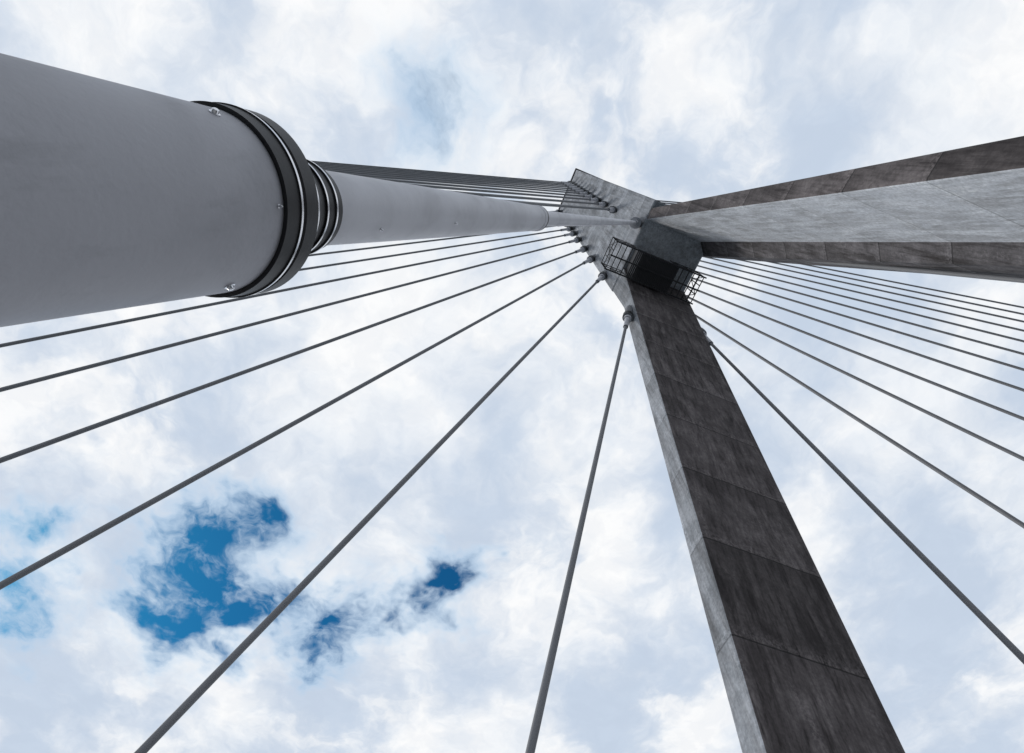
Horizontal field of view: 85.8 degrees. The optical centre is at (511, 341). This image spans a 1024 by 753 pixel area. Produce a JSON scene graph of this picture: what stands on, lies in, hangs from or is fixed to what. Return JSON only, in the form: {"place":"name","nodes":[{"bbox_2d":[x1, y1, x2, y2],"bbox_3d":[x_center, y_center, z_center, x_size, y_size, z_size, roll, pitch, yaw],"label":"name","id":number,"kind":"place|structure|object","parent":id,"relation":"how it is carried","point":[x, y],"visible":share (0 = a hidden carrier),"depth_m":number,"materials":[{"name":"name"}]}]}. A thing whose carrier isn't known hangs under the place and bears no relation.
{"place":"outdoors","nodes":[
{"label":"outdoors","id":0,"kind":"place"},
{"bbox_2d":[0,0,1023,752],"label":"sky","id":1,"kind":"structure","parent":0,"point":[431,630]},
{"label":"river water","id":2,"kind":"structure","parent":0,"visible":0},
{"bbox_2d":[559,136,1023,752],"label":"bridge pylon","id":3,"kind":"object","parent":2,"relation":"in","point":[795,674],"visible":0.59,"depth_m":16.73,"materials":[{"name":"concrete"}]},
{"bbox_2d":[0,231,577,347],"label":"stay cable","id":4,"kind":"object","parent":3,"relation":"attached to","point":[573,233],"visible":0.94,"depth_m":29.77,"materials":[{"name":"white paint"}]},
{"bbox_2d":[0,236,581,391],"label":"stay cable","id":5,"kind":"object","parent":3,"relation":"attached to","point":[113,360],"visible":0.94,"depth_m":25.71,"materials":[{"name":"white paint"}]},
{"bbox_2d":[0,245,588,462],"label":"stay cable","id":6,"kind":"object","parent":3,"relation":"attached to","point":[582,249],"visible":0.96,"depth_m":21.09,"materials":[{"name":"white paint"}]},
{"bbox_2d":[0,254,595,589],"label":"stay cable","id":7,"kind":"object","parent":3,"relation":"attached to","point":[11,579],"visible":0.92,"depth_m":16.06,"materials":[{"name":"white paint"}]},
{"bbox_2d":[0,53,641,326],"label":"stay cable","id":8,"kind":"object","parent":3,"relation":"attached to","point":[114,195],"visible":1,"depth_m":1.97,"materials":[{"name":"grey paint"}]},
{"bbox_2d":[134,269,606,752],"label":"stay cable","id":9,"kind":"object","parent":3,"relation":"attached to","point":[164,727],"visible":0.96,"depth_m":12.36,"materials":[{"name":"white paint"}]},
{"bbox_2d":[299,226,574,270],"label":"stay cable","id":10,"kind":"object","parent":3,"relation":"attached to","point":[569,228],"visible":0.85,"depth_m":44.96,"materials":[{"name":"white paint"}]},
{"bbox_2d":[308,226,567,256],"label":"stay cable","id":11,"kind":"object","parent":3,"relation":"attached to","point":[333,252],"visible":0.21,"depth_m":46.12,"materials":[{"name":"white paint"}]},
{"bbox_2d":[312,161,572,182],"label":"stay cable","id":12,"kind":"object","parent":3,"relation":"attached to","point":[443,172],"visible":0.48,"depth_m":61.60,"materials":[{"name":"white paint"}]},
{"bbox_2d":[314,162,576,184],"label":"stay cable","id":13,"kind":"object","parent":3,"relation":"attached to","point":[570,183],"visible":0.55,"depth_m":58.60,"materials":[{"name":"white paint"}]},
{"bbox_2d":[317,164,577,185],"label":"stay cable","id":14,"kind":"object","parent":3,"relation":"attached to","point":[447,175],"visible":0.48,"depth_m":55.37,"materials":[{"name":"white paint"}]},
{"bbox_2d":[318,165,581,187],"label":"stay cable","id":15,"kind":"object","parent":3,"relation":"attached to","point":[576,186],"visible":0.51,"depth_m":52.45,"materials":[{"name":"white paint"}]},
{"bbox_2d":[321,167,584,189],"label":"stay cable","id":16,"kind":"object","parent":3,"relation":"attached to","point":[579,188],"visible":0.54,"depth_m":49.27,"materials":[{"name":"white paint"}]},
{"bbox_2d":[324,169,587,191],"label":"stay cable","id":17,"kind":"object","parent":3,"relation":"attached to","point":[582,190],"visible":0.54,"depth_m":45.77,"materials":[{"name":"white paint"}]},
{"bbox_2d":[339,172,591,194],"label":"stay cable","id":18,"kind":"object","parent":3,"relation":"attached to","point":[460,183],"visible":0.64,"depth_m":42.76,"materials":[{"name":"white paint"}]},
{"bbox_2d":[370,177,595,197],"bbox_3d":[-12.076,-8.181,26.319,41.905,59.349,0.573,10,-71,-3],"label":"stay cable","id":19,"kind":"object","parent":3,"relation":"attached to","point":[478,187],"visible":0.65,"depth_m":40.00,"materials":[{"name":"white paint"}]},
{"bbox_2d":[406,183,600,202],"bbox_3d":[-8.376,-7.310,24.740,34.452,55.864,0.570,11,-71,-3],"label":"stay cable","id":20,"kind":"object","parent":3,"relation":"attached to","point":[596,199],"visible":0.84,"depth_m":37.36,"materials":[{"name":"white paint"}]},
{"bbox_2d":[448,190,607,207],"bbox_3d":[-4.678,-6.356,22.926,27.018,51.879,0.573,13,-71,-4],"label":"stay cable","id":21,"kind":"object","parent":3,"relation":"attached to","point":[603,204],"visible":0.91,"depth_m":34.33,"materials":[{"name":"white paint"}]},
{"bbox_2d":[501,199,616,212],"bbox_3d":[-0.981,-5.369,21.017,19.624,47.688,0.578,17,-71,-5],"label":"stay cable","id":22,"kind":"object","parent":3,"relation":"attached to","point":[611,209],"visible":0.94,"depth_m":31.22,"materials":[{"name":"white paint"}]},
{"bbox_2d":[525,305,633,752],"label":"stay cable","id":23,"kind":"object","parent":3,"relation":"attached to","point":[627,316],"visible":0.99,"depth_m":12.77,"materials":[{"name":"white paint"}]},
{"bbox_2d":[601,237,706,304],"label":"inspection platform","id":24,"kind":"structure","parent":3,"relation":"attached to","point":[651,270],"depth_m":33.48,"materials":[{"name":"metal"}]},
{"bbox_2d":[657,200,680,202],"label":"stay cable","id":25,"kind":"object","parent":3,"relation":"attached to","point":[668,201],"depth_m":69.26,"materials":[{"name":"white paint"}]},
{"bbox_2d":[686,296,1023,460],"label":"stay cable","id":26,"kind":"object","parent":3,"relation":"attached to","point":[989,442],"visible":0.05,"depth_m":26.36,"materials":[{"name":"white paint"}]},
{"bbox_2d":[690,286,1023,420],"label":"stay cable","id":27,"kind":"object","parent":3,"relation":"attached to","point":[903,371],"visible":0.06,"depth_m":30.16,"materials":[{"name":"white paint"}]},
{"bbox_2d":[691,277,1023,391],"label":"stay cable","id":28,"kind":"object","parent":3,"relation":"attached to","point":[916,353],"visible":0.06,"depth_m":33.99,"materials":[{"name":"white paint"}]},
{"bbox_2d":[695,314,1023,528],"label":"stay cable","id":29,"kind":"object","parent":3,"relation":"attached to","point":[951,479],"visible":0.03,"depth_m":21.61,"materials":[{"name":"white paint"}]},
{"bbox_2d":[695,270,1023,370],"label":"stay cable","id":30,"kind":"object","parent":3,"relation":"attached to","point":[930,341],"depth_m":37.41,"materials":[{"name":"white paint"}]},
{"bbox_2d":[697,265,1023,354],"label":"stay cable","id":31,"kind":"object","parent":3,"relation":"attached to","point":[951,334],"depth_m":40.52,"materials":[{"name":"white paint"}]},
{"bbox_2d":[700,260,1023,341],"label":"stay cable","id":32,"kind":"object","parent":3,"relation":"attached to","point":[980,330],"depth_m":43.56,"materials":[{"name":"white paint"}]},
{"bbox_2d":[701,327,1023,663],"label":"stay cable","id":33,"kind":"object","parent":3,"relation":"attached to","point":[986,621],"visible":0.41,"depth_m":16.09,"materials":[{"name":"white paint"}]},
{"bbox_2d":[704,257,1023,331],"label":"stay cable","id":34,"kind":"object","parent":3,"relation":"attached to","point":[988,322],"depth_m":46.22,"materials":[{"name":"white paint"}]},
{"bbox_2d":[735,259,1023,322],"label":"stay cable","id":35,"kind":"object","parent":3,"relation":"attached to","point":[1004,317],"depth_m":48.43,"materials":[{"name":"white paint"}]},
{"bbox_2d":[769,262,1023,314],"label":"stay cable","id":36,"kind":"object","parent":3,"relation":"attached to","point":[903,289],"depth_m":50.31,"materials":[{"name":"white paint"}]},
{"bbox_2d":[801,264,1023,307],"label":"stay cable","id":37,"kind":"object","parent":3,"relation":"attached to","point":[918,286],"depth_m":52.24,"materials":[{"name":"white paint"}]},
{"bbox_2d":[813,262,1023,282],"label":"stay cable","id":38,"kind":"object","parent":3,"relation":"attached to","point":[968,275],"visible":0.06,"depth_m":17.42,"materials":[{"name":"white paint"}]}
]}

